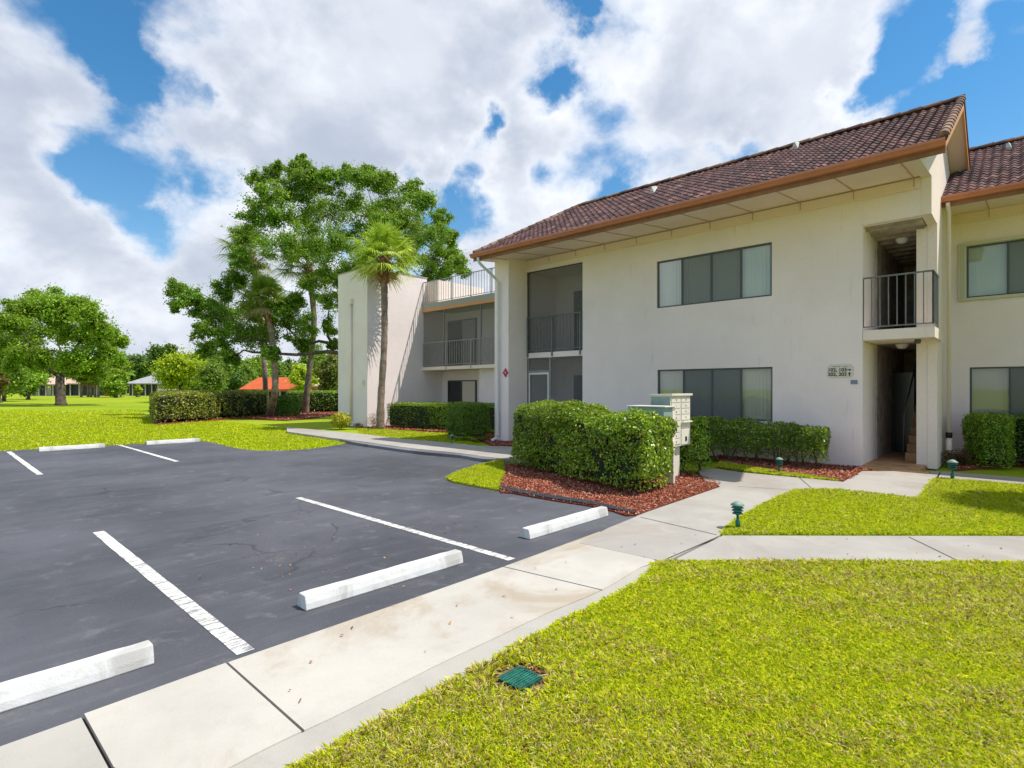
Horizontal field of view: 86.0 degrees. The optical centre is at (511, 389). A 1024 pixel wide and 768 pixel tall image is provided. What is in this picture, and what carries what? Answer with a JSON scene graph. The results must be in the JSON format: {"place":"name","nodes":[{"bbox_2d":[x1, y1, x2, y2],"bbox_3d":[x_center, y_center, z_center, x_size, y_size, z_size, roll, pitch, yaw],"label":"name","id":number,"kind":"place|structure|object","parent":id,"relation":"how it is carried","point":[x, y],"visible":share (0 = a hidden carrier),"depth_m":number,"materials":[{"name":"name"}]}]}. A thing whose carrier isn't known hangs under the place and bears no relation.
{"place":"outdoors","nodes":[
{"label":"outdoors","id":0,"kind":"place"},
{"bbox_2d":[0,718,110,767],"bbox_3d":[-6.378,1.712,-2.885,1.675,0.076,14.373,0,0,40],"label":"pavement","id":1,"kind":"structure","parent":0,"point":[71,744],"depth_m":2.54,"materials":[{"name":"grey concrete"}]},
{"bbox_2d":[108,360,135,396],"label":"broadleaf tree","id":2,"kind":"object","parent":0,"point":[128,367],"visible":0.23,"depth_m":118.15,"materials":[{"name":"green plant"}]},
{"bbox_2d":[84,663,301,767],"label":"pavement","id":3,"kind":"structure","parent":0,"point":[224,715],"depth_m":2.72,"materials":[{"name":"concrete"}]},
{"bbox_2d":[0,441,635,745],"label":"parking lot","id":4,"kind":"structure","parent":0,"point":[97,545],"depth_m":6.04,"materials":[{"name":"asphalt"}]},
{"bbox_2d":[38,443,104,451],"bbox_3d":[-12.388,1.641,15.481,0.151,0.117,1.462,0,0,43],"label":"wheel stop","id":5,"kind":"object","parent":4,"relation":"on","point":[69,447],"visible":1,"depth_m":15.41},
{"bbox_2d":[0,640,153,712],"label":"wheel stop","id":6,"kind":"object","parent":4,"relation":"on","point":[31,688],"visible":1,"depth_m":3.12,"materials":[{"name":"concrete"}]},
{"bbox_2d":[146,438,199,444],"bbox_3d":[-10.633,1.641,17.238,0.151,0.117,1.462,0,0,44],"label":"wheel stop","id":7,"kind":"object","parent":4,"relation":"on","point":[172,441],"visible":1,"depth_m":17.17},
{"bbox_2d":[298,549,462,610],"bbox_3d":[-1.077,1.641,4.828,0.152,0.117,1.603,0,0,43],"label":"wheel stop","id":8,"kind":"object","parent":4,"relation":"on","point":[313,598],"visible":1,"depth_m":4.67,"materials":[{"name":"concrete"}]},
{"bbox_2d":[521,506,607,538],"bbox_3d":[0.697,1.641,6.829,0.152,0.117,1.603,0,0,43],"label":"wheel stop","id":9,"kind":"object","parent":4,"relation":"on","point":[550,526],"visible":1,"depth_m":6.67,"materials":[{"name":"concrete"}]},
{"bbox_2d":[228,567,600,731],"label":"pavement","id":10,"kind":"structure","parent":0,"point":[367,657],"depth_m":3.60,"materials":[{"name":"concrete"}]},
{"bbox_2d":[446,478,498,490],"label":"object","id":11,"kind":"structure","parent":0,"point":[472,485],"depth_m":9.60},
{"bbox_2d":[0,393,1023,477],"bbox_3d":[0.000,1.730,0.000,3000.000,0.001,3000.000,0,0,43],"label":"lawn","id":12,"kind":"structure","parent":0,"point":[15,401],"depth_m":44.41,"materials":[{"name":"plant"}]},
{"bbox_2d":[0,372,10,402],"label":"broadleaf tree","id":13,"kind":"object","parent":12,"relation":"on","point":[4,382],"visible":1,"depth_m":69.99,"materials":[{"name":"green plant"}]},
{"bbox_2d":[0,351,36,400],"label":"broadleaf tree","id":14,"kind":"object","parent":12,"relation":"on","point":[19,376],"visible":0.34,"depth_m":76.20,"materials":[{"name":"green plant"}]},
{"bbox_2d":[15,370,53,399],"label":"broadleaf tree","id":15,"kind":"object","parent":12,"relation":"on","point":[42,378],"visible":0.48,"depth_m":88.98,"materials":[{"name":"green plant"}]},
{"bbox_2d":[30,377,68,395],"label":"house","id":16,"kind":"structure","parent":12,"relation":"on","point":[47,391],"depth_m":138.65,"materials":[{"name":"beige"}]},
{"bbox_2d":[40,385,44,394],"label":"window","id":17,"kind":"structure","parent":16,"relation":"in","point":[42,392],"depth_m":138.63,"materials":[{"name":"grey"}]},
{"bbox_2d":[0,282,134,404],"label":"oak tree","id":18,"kind":"object","parent":12,"relation":"on","point":[58,311],"visible":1,"depth_m":56.06,"materials":[{"name":"green plant"}]},
{"bbox_2d":[68,374,92,396],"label":"palm tree","id":19,"kind":"object","parent":12,"relation":"on","point":[81,390],"visible":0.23,"depth_m":117.79,"materials":[{"name":"green plant"}]},
{"bbox_2d":[74,375,93,396],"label":"palm tree","id":20,"kind":"object","parent":12,"relation":"on","point":[76,379],"visible":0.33,"depth_m":117.79,"materials":[{"name":"green plant"}]},
{"bbox_2d":[81,377,96,396],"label":"palm tree","id":21,"kind":"object","parent":12,"relation":"on","point":[90,385],"visible":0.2,"depth_m":117.80,"materials":[{"name":"green plant"}]},
{"bbox_2d":[83,377,100,396],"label":"palm tree","id":22,"kind":"object","parent":12,"relation":"on","point":[94,384],"visible":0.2,"depth_m":117.80,"materials":[{"name":"green plant"}]},
{"bbox_2d":[65,378,119,395],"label":"house","id":23,"kind":"structure","parent":12,"relation":"on","point":[73,388],"depth_m":140.65,"materials":[{"name":"beige"}]},
{"bbox_2d":[66,385,78,394],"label":"window","id":24,"kind":"structure","parent":23,"relation":"in","point":[74,388],"depth_m":140.65,"materials":[{"name":"grey"}]},
{"bbox_2d":[83,385,104,394],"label":"window","id":25,"kind":"structure","parent":23,"relation":"in","point":[84,387],"depth_m":140.65,"materials":[{"name":"grey"}]},
{"bbox_2d":[84,367,103,396],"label":"palm tree","id":26,"kind":"object","parent":12,"relation":"on","point":[98,389],"visible":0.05,"depth_m":117.83,"materials":[{"name":"green plant"}]},
{"bbox_2d":[98,368,132,397],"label":"broadleaf tree","id":27,"kind":"object","parent":12,"relation":"on","point":[115,386],"visible":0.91,"depth_m":109.00,"materials":[{"name":"green plant"}]},
{"bbox_2d":[122,353,151,394],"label":"broadleaf tree","id":28,"kind":"object","parent":12,"relation":"on","point":[138,368],"visible":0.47,"depth_m":161.02,"materials":[{"name":"green plant"}]},
{"bbox_2d":[133,384,142,396],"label":"broadleaf tree","id":29,"kind":"object","parent":12,"relation":"on","point":[137,391],"visible":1,"depth_m":119.85,"materials":[{"name":"green plant"}]},
{"bbox_2d":[126,373,178,395],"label":"house","id":30,"kind":"structure","parent":12,"relation":"on","point":[151,387],"depth_m":140.65,"materials":[{"name":"beige"}]},
{"bbox_2d":[140,385,156,394],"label":"window","id":31,"kind":"structure","parent":30,"relation":"in","point":[148,387],"depth_m":140.65,"materials":[{"name":"grey"}]},
{"bbox_2d":[141,341,181,374],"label":"broadleaf tree","id":32,"kind":"object","parent":12,"relation":"on","point":[152,352],"visible":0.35,"depth_m":147.24,"materials":[{"name":"green plant"}]},
{"bbox_2d":[143,344,206,390],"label":"broadleaf tree","id":33,"kind":"object","parent":12,"relation":"on","point":[178,370],"visible":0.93,"depth_m":70.85,"materials":[{"name":"green plant"}]},
{"bbox_2d":[183,345,205,390],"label":"broadleaf tree","id":34,"kind":"object","parent":12,"relation":"on","point":[195,385],"visible":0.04,"depth_m":137.95,"materials":[{"name":"green plant"}]},
{"bbox_2d":[186,360,228,391],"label":"broadleaf tree","id":35,"kind":"object","parent":12,"relation":"on","point":[215,377],"visible":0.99,"depth_m":60.95,"materials":[{"name":"green plant"}]},
{"bbox_2d":[195,348,247,392],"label":"broadleaf tree","id":36,"kind":"object","parent":12,"relation":"on","point":[218,354],"visible":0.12,"depth_m":90.97,"materials":[{"name":"green plant"}]},
{"bbox_2d":[223,369,249,389],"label":"broadleaf tree","id":37,"kind":"object","parent":12,"relation":"on","point":[238,379],"visible":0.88,"depth_m":73.97,"materials":[{"name":"green plant"}]},
{"bbox_2d":[215,354,261,390],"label":"broadleaf tree","id":38,"kind":"object","parent":12,"relation":"on","point":[243,367],"visible":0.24,"depth_m":78.68,"materials":[{"name":"green plant"}]},
{"bbox_2d":[210,221,279,390],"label":"palm tree","id":39,"kind":"object","parent":12,"relation":"on","point":[264,374],"visible":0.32,"depth_m":42.74,"materials":[{"name":"green plant"}]},
{"bbox_2d":[154,410,337,424],"bbox_3d":[-15.813,1.710,35.584,9.810,0.080,18.193,0,0,-15],"label":"mulch bed","id":40,"kind":"object","parent":12,"relation":"on","point":[256,418],"visible":0.39,"depth_m":31.23,"materials":[{"name":"wood"}]},
{"bbox_2d":[148,389,222,422],"bbox_3d":[-19.740,0.850,33.235,3.976,1.700,14.516,0,0,-28],"label":"hedge","id":41,"kind":"object","parent":40,"relation":"on","point":[177,404],"visible":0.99,"depth_m":28.47,"materials":[{"name":"green plant"}]},
{"bbox_2d":[220,389,268,417],"bbox_3d":[-18.736,0.845,38.261,3.339,1.719,14.502,0,0,-23],"label":"hedge","id":42,"kind":"object","parent":40,"relation":"on","point":[241,402],"visible":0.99,"depth_m":33.40,"materials":[{"name":"green plant"}]},
{"bbox_2d":[226,270,292,416],"bbox_3d":[-14.374,-2.577,32.008,3.622,8.950,3.925,0,0,43],"label":"palm tree","id":43,"kind":"object","parent":40,"relation":"on","point":[263,285],"visible":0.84,"depth_m":31.82,"materials":[{"name":"green plant"}]},
{"bbox_2d":[274,394,300,415],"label":"shrub","id":44,"kind":"object","parent":40,"relation":"on","point":[289,404],"visible":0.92,"depth_m":34.47,"materials":[{"name":"green plant"}]},
{"bbox_2d":[269,232,335,412],"bbox_3d":[-14.062,-4.484,37.450,5.450,12.527,4.962,0,0,43],"label":"palm tree","id":45,"kind":"object","parent":40,"relation":"on","point":[306,393],"visible":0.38,"depth_m":37.33,"materials":[{"name":"green plant"}]},
{"bbox_2d":[242,355,271,378],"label":"broadleaf tree","id":46,"kind":"object","parent":12,"relation":"on","point":[256,362],"visible":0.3,"depth_m":99.04,"materials":[{"name":"green plant"}]},
{"bbox_2d":[240,377,316,399],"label":"house","id":47,"kind":"structure","parent":12,"relation":"on","point":[284,386],"depth_m":68.65,"materials":[{"name":"orange"}]},
{"bbox_2d":[267,360,289,376],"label":"broadleaf tree","id":48,"kind":"object","parent":12,"relation":"on","point":[282,371],"visible":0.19,"depth_m":109.07,"materials":[{"name":"green plant"}]},
{"bbox_2d":[282,357,298,376],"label":"broadleaf tree","id":49,"kind":"object","parent":12,"relation":"on","point":[288,362],"visible":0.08,"depth_m":127.59,"materials":[{"name":"green plant"}]},
{"bbox_2d":[285,363,318,390],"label":"broadleaf tree","id":50,"kind":"object","parent":12,"relation":"on","point":[297,377],"visible":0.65,"depth_m":65.28,"materials":[{"name":"green plant"}]},
{"bbox_2d":[293,343,327,387],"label":"broadleaf tree","id":51,"kind":"object","parent":12,"relation":"on","point":[304,359],"visible":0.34,"depth_m":83.78,"materials":[{"name":"green plant"}]},
{"bbox_2d":[286,390,337,411],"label":"hedge","id":52,"kind":"object","parent":12,"relation":"on","point":[324,400],"visible":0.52,"depth_m":40.32,"materials":[{"name":"green plant"}]},
{"bbox_2d":[162,152,474,365],"bbox_3d":[-12.404,-6.489,33.814,20.330,16.577,9.610,0,0,-2],"label":"oak tree","id":53,"kind":"object","parent":12,"relation":"on","point":[301,172],"visible":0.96,"depth_m":32.44,"materials":[{"name":"green plant"}]},
{"bbox_2d":[312,353,337,390],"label":"broadleaf tree","id":54,"kind":"object","parent":12,"relation":"on","point":[326,371],"visible":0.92,"depth_m":69.11,"materials":[{"name":"green plant"}]},
{"bbox_2d":[330,412,351,428],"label":"shrub","id":55,"kind":"object","parent":12,"relation":"on","point":[341,420],"visible":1,"depth_m":23.21,"materials":[{"name":"green plant"}]},
{"bbox_2d":[287,427,535,462],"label":"walkway","id":56,"kind":"structure","parent":12,"relation":"on","point":[502,452],"depth_m":16.11,"materials":[{"name":"concrete"}]},
{"bbox_2d":[338,266,494,426],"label":"apartment building","id":57,"kind":"structure","parent":12,"relation":"on","point":[441,340],"depth_m":25.54,"materials":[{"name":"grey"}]},
{"bbox_2d":[448,318,476,365],"bbox_3d":[-2.407,-2.201,26.359,2.006,2.261,0.085,0,0,43],"label":"sliding door","id":58,"kind":"structure","parent":57,"relation":"in","point":[462,329],"depth_m":26.30,"materials":[{"name":"grey"}]},
{"bbox_2d":[448,380,476,402],"bbox_3d":[-2.407,0.595,26.359,2.006,2.040,0.085,0,0,43],"label":"sliding door","id":59,"kind":"structure","parent":57,"relation":"in","point":[458,390],"depth_m":26.30,"materials":[{"name":"grey"}]},
{"bbox_2d":[340,439,497,462],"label":"kerb","id":60,"kind":"structure","parent":12,"relation":"on","point":[428,452],"depth_m":14.34,"materials":[{"name":"concrete"}]},
{"bbox_2d":[359,425,512,445],"bbox_3d":[-2.817,1.710,21.560,2.738,0.080,11.785,0,0,-38],"label":"mulch bed","id":61,"kind":"object","parent":12,"relation":"on","point":[481,440],"visible":0.27,"depth_m":19.76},
{"bbox_2d":[366,413,376,428],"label":"shrub","id":62,"kind":"object","parent":61,"relation":"on","point":[373,421],"visible":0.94,"depth_m":23.31,"materials":[{"name":"white plant"}]},
{"bbox_2d":[344,216,423,428],"bbox_3d":[-5.518,-2.802,23.405,3.545,9.007,3.608,0,0,43],"label":"palm tree","id":63,"kind":"object","parent":61,"relation":"on","point":[386,240],"visible":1,"depth_m":23.23,"materials":[{"name":"green plant"}]},
{"bbox_2d":[386,401,494,431],"bbox_3d":[-2.211,1.110,22.645,7.112,1.178,1.407,0,0,33],"label":"hedge","id":64,"kind":"object","parent":61,"relation":"on","point":[420,414],"visible":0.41,"depth_m":23.05,"materials":[{"name":"green plant"}]},
{"bbox_2d":[444,401,491,439],"bbox_3d":[-1.493,1.029,18.181,1.459,1.279,1.012,0,0,43],"label":"hedge","id":65,"kind":"object","parent":61,"relation":"on","point":[467,418],"visible":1,"depth_m":17.86,"materials":[{"name":"green plant"}]},
{"bbox_2d":[233,565,649,767],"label":"kerb strip","id":66,"kind":"object","parent":12,"relation":"on","point":[287,751],"visible":0.42,"depth_m":3.02,"materials":[{"name":"grey concrete"}]},
{"bbox_2d":[0,409,1023,767],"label":"grass","id":67,"kind":"structure","parent":12,"relation":"on","point":[778,635],"depth_m":3.37,"materials":[{"name":"plant"}]},
{"bbox_2d":[180,511,1017,744],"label":"fallen leaves","id":68,"kind":"object","parent":67,"relation":"on","point":[534,667],"visible":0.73,"depth_m":3.30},
{"bbox_2d":[775,457,783,471],"bbox_3d":[5.284,1.508,10.851,0.150,0.325,0.152,1,0,-14],"label":"path light","id":69,"kind":"object","parent":67,"relation":"on","point":[779,460],"visible":0.95,"depth_m":10.82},
{"bbox_2d":[499,485,634,513],"bbox_3d":[0.716,1.702,8.422,2.797,0.095,0.270,0,0,44],"label":"kerb edge","id":70,"kind":"object","parent":12,"relation":"on","point":[561,498],"visible":0.57,"depth_m":8.30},
{"bbox_2d":[153,410,1023,514],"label":"wood chips","id":71,"kind":"object","parent":12,"relation":"on","point":[785,467],"visible":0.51,"depth_m":10.22,"materials":[{"name":"wood"}]},
{"bbox_2d":[499,462,718,516],"bbox_3d":[1.757,1.714,10.083,3.950,0.072,5.528,0,0,0],"label":"mulch bed","id":72,"kind":"object","parent":12,"relation":"on","point":[624,498],"visible":0.34,"depth_m":9.09,"materials":[{"name":"wood"}]},
{"bbox_2d":[507,399,678,490],"bbox_3d":[1.300,0.952,10.910,1.915,1.504,5.068,0,0,-22],"label":"hedge","id":73,"kind":"object","parent":72,"relation":"on","point":[602,441],"visible":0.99,"depth_m":9.50,"materials":[{"name":"green plant"}]},
{"bbox_2d":[626,405,676,483],"bbox_3d":[2.490,0.981,9.806,0.774,1.370,0.450,0,0,43],"label":"mailbox cluster","id":74,"kind":"object","parent":72,"relation":"on","point":[661,410],"visible":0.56,"depth_m":9.65,"materials":[{"name":"metal"}]},
{"bbox_2d":[627,415,711,471],"bbox_3d":[3.174,1.115,11.357,1.641,1.179,1.378,0,0,43],"label":"hedge","id":75,"kind":"object","parent":72,"relation":"on","point":[696,449],"visible":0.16,"depth_m":11.03,"materials":[{"name":"green plant"}]},
{"bbox_2d":[649,393,692,475],"bbox_3d":[3.062,0.875,10.553,0.496,1.583,0.862,0,0,43],"label":"mailbox cluster","id":76,"kind":"object","parent":72,"relation":"on","point":[681,402],"visible":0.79,"depth_m":10.43,"materials":[{"name":"beige"}]},
{"bbox_2d":[671,397,680,402],"bbox_3d":[3.073,0.201,10.273,0.019,0.095,0.365,0,0,43],"label":"door","id":77,"kind":"structure","parent":76,"relation":"in","point":[673,399],"depth_m":10.25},
{"bbox_2d":[671,403,680,407],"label":"door","id":78,"kind":"structure","parent":76,"relation":"in","point":[678,405],"depth_m":10.29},
{"bbox_2d":[681,397,689,401],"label":"door","id":79,"kind":"structure","parent":76,"relation":"in","point":[683,399],"depth_m":10.55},
{"bbox_2d":[681,403,689,407],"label":"door","id":80,"kind":"structure","parent":76,"relation":"in","point":[683,405],"depth_m":10.55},
{"bbox_2d":[681,408,689,413],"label":"door","id":81,"kind":"structure","parent":76,"relation":"in","point":[683,411],"depth_m":10.55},
{"bbox_2d":[681,414,689,419],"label":"door","id":82,"kind":"structure","parent":76,"relation":"in","point":[683,417],"depth_m":10.55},
{"bbox_2d":[681,428,689,444],"bbox_3d":[3.347,0.909,10.565,0.022,0.289,0.365,0,0,43],"label":"parcel door","id":83,"kind":"structure","parent":76,"relation":"in","point":[685,433],"depth_m":10.55,"materials":[{"name":"beige"}]},
{"bbox_2d":[469,94,970,473],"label":"apartment building","id":84,"kind":"structure","parent":12,"relation":"on","point":[773,284],"depth_m":13.33,"materials":[{"name":"paint"}]},
{"bbox_2d":[529,372,548,403],"bbox_3d":[0.858,0.527,17.920,0.850,2.142,0.046,0,0,43],"label":"screen door","id":85,"kind":"structure","parent":84,"relation":"in","point":[538,373],"depth_m":17.79,"materials":[{"name":"white metal"}]},
{"bbox_2d":[574,290,581,350],"bbox_3d":[2.648,-2.270,18.295,1.428,2.125,0.054,0,0,43],"label":"sliding door","id":86,"kind":"structure","parent":84,"relation":"in","point":[577,294],"depth_m":18.71,"materials":[{"name":"grey"}]},
{"bbox_2d":[574,375,581,402],"bbox_3d":[2.648,0.587,18.295,1.428,2.125,0.054,0,0,43],"label":"sliding door","id":87,"kind":"structure","parent":84,"relation":"in","point":[577,378],"depth_m":18.65,"materials":[{"name":"grey"}]},
{"bbox_2d":[657,242,771,307],"bbox_3d":[5.142,-2.848,14.094,3.053,1.343,0.199,0,0,43],"label":"window","id":88,"kind":"structure","parent":84,"relation":"in","point":[743,272],"depth_m":13.93,"materials":[{"name":"glass"}]},
{"bbox_2d":[658,367,772,420],"bbox_3d":[5.121,0.119,14.050,2.987,1.292,0.105,0,0,43],"label":"window","id":89,"kind":"structure","parent":84,"relation":"in","point":[732,393],"depth_m":13.78,"materials":[{"name":"glass"}]},
{"bbox_2d":[828,364,853,377],"bbox_3d":[7.179,-0.400,11.999,0.493,0.289,0.023,0,0,43],"label":"unit sign","id":90,"kind":"object","parent":84,"relation":"attached to","point":[839,370],"visible":1,"depth_m":11.99,"materials":[{"name":"beige"}]},
{"bbox_2d":[892,372,913,451],"bbox_3d":[10.069,0.595,14.123,0.456,2.040,0.051,0,0,43],"label":"hall door","id":91,"kind":"structure","parent":84,"relation":"in","point":[901,382],"depth_m":14.13,"materials":[{"name":"grey"}]},
{"bbox_2d":[716,456,871,481],"bbox_3d":[5.717,1.710,12.192,2.426,0.080,3.848,0,0,-38],"label":"mulch bed","id":92,"kind":"object","parent":12,"relation":"on","point":[838,475],"visible":0.21,"depth_m":11.40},
{"bbox_2d":[613,412,830,466],"bbox_3d":[4.622,1.163,13.395,5.670,1.086,1.098,0,0,43],"label":"hedge","id":93,"kind":"object","parent":92,"relation":"on","point":[804,439],"visible":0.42,"depth_m":12.16,"materials":[{"name":"green plant"}]},
{"bbox_2d":[941,135,1023,460],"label":"apartment building","id":94,"kind":"structure","parent":12,"relation":"on","point":[982,199],"depth_m":13.04,"materials":[{"name":"paint"}]},
{"bbox_2d":[967,239,1023,297],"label":"window","id":95,"kind":"structure","parent":94,"relation":"in","point":[993,269],"depth_m":13.06,"materials":[{"name":"glass"}]},
{"bbox_2d":[970,366,1023,416],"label":"window","id":96,"kind":"structure","parent":94,"relation":"in","point":[992,389],"depth_m":13.05,"materials":[{"name":"glass"}]},
{"bbox_2d":[954,460,1023,470],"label":"mulch bed","id":97,"kind":"object","parent":12,"relation":"on","point":[978,467],"visible":0.26,"depth_m":11.94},
{"bbox_2d":[941,448,974,465],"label":"shrub","id":98,"kind":"object","parent":97,"relation":"on","point":[957,456],"visible":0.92,"depth_m":11.93,"materials":[{"name":"green plant"}]},
{"bbox_2d":[961,412,1016,467],"bbox_3d":[10.399,1.085,11.996,0.936,1.191,1.140,0,0,43],"label":"hedge","id":99,"kind":"object","parent":97,"relation":"on","point":[989,437],"visible":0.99,"depth_m":11.73,"materials":[{"name":"green plant"}]},
{"bbox_2d":[983,411,1023,464],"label":"hedge","id":100,"kind":"object","parent":97,"relation":"on","point":[1019,441],"visible":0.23,"depth_m":12.07,"materials":[{"name":"green plant"}]},
{"bbox_2d":[0,0,1023,366],"label":"sky","id":101,"kind":"structure","parent":0,"point":[129,128],"materials":[{"name":"white"}]},
{"bbox_2d":[492,656,549,692],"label":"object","id":102,"kind":"structure","parent":0,"point":[542,684],"depth_m":3.27,"materials":[{"name":"soil"}]},
{"bbox_2d":[498,666,541,691],"bbox_3d":[0.047,1.693,3.171,0.190,0.062,0.190,0,0,43],"label":"drain grate","id":103,"kind":"object","parent":102,"relation":"on","point":[518,676],"visible":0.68,"depth_m":3.16,"materials":[{"name":"green"}]},
{"bbox_2d":[504,532,655,590],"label":"pavement","id":104,"kind":"structure","parent":0,"point":[594,567],"depth_m":5.23,"materials":[{"name":"concrete"}]},
{"bbox_2d":[580,469,940,560],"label":"path","id":105,"kind":"structure","parent":0,"point":[710,511],"depth_m":7.73,"materials":[{"name":"concrete"}]},
{"bbox_2d":[642,477,955,559],"bbox_3d":[3.362,1.664,7.904,3.000,0.001,5.748,0,0,12],"label":"path joint","id":106,"kind":"object","parent":105,"relation":"on","point":[771,488],"visible":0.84,"depth_m":6.03,"materials":[{"name":"grey"}]},
{"bbox_2d":[678,535,1023,561],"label":"path","id":107,"kind":"structure","parent":0,"point":[726,547],"depth_m":5.74,"materials":[{"name":"concrete"}]},
{"bbox_2d":[720,516,1023,536],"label":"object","id":108,"kind":"structure","parent":0,"point":[869,535],"depth_m":6.31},
{"bbox_2d":[730,501,744,526],"bbox_3d":[2.702,1.509,6.574,0.158,0.342,0.160,-1,-1,43],"label":"path light","id":109,"kind":"object","parent":108,"relation":"on","point":[737,507],"visible":0.95,"depth_m":6.54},
{"bbox_2d":[939,471,1023,483],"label":"path","id":110,"kind":"structure","parent":0,"point":[992,478],"depth_m":10.37,"materials":[{"name":"concrete"}]},
{"bbox_2d":[947,459,958,477],"bbox_3d":[8.113,1.482,10.110,0.176,0.376,0.173,0,2,18],"label":"path light","id":111,"kind":"object","parent":110,"relation":"on","point":[952,464],"visible":0.97,"depth_m":10.08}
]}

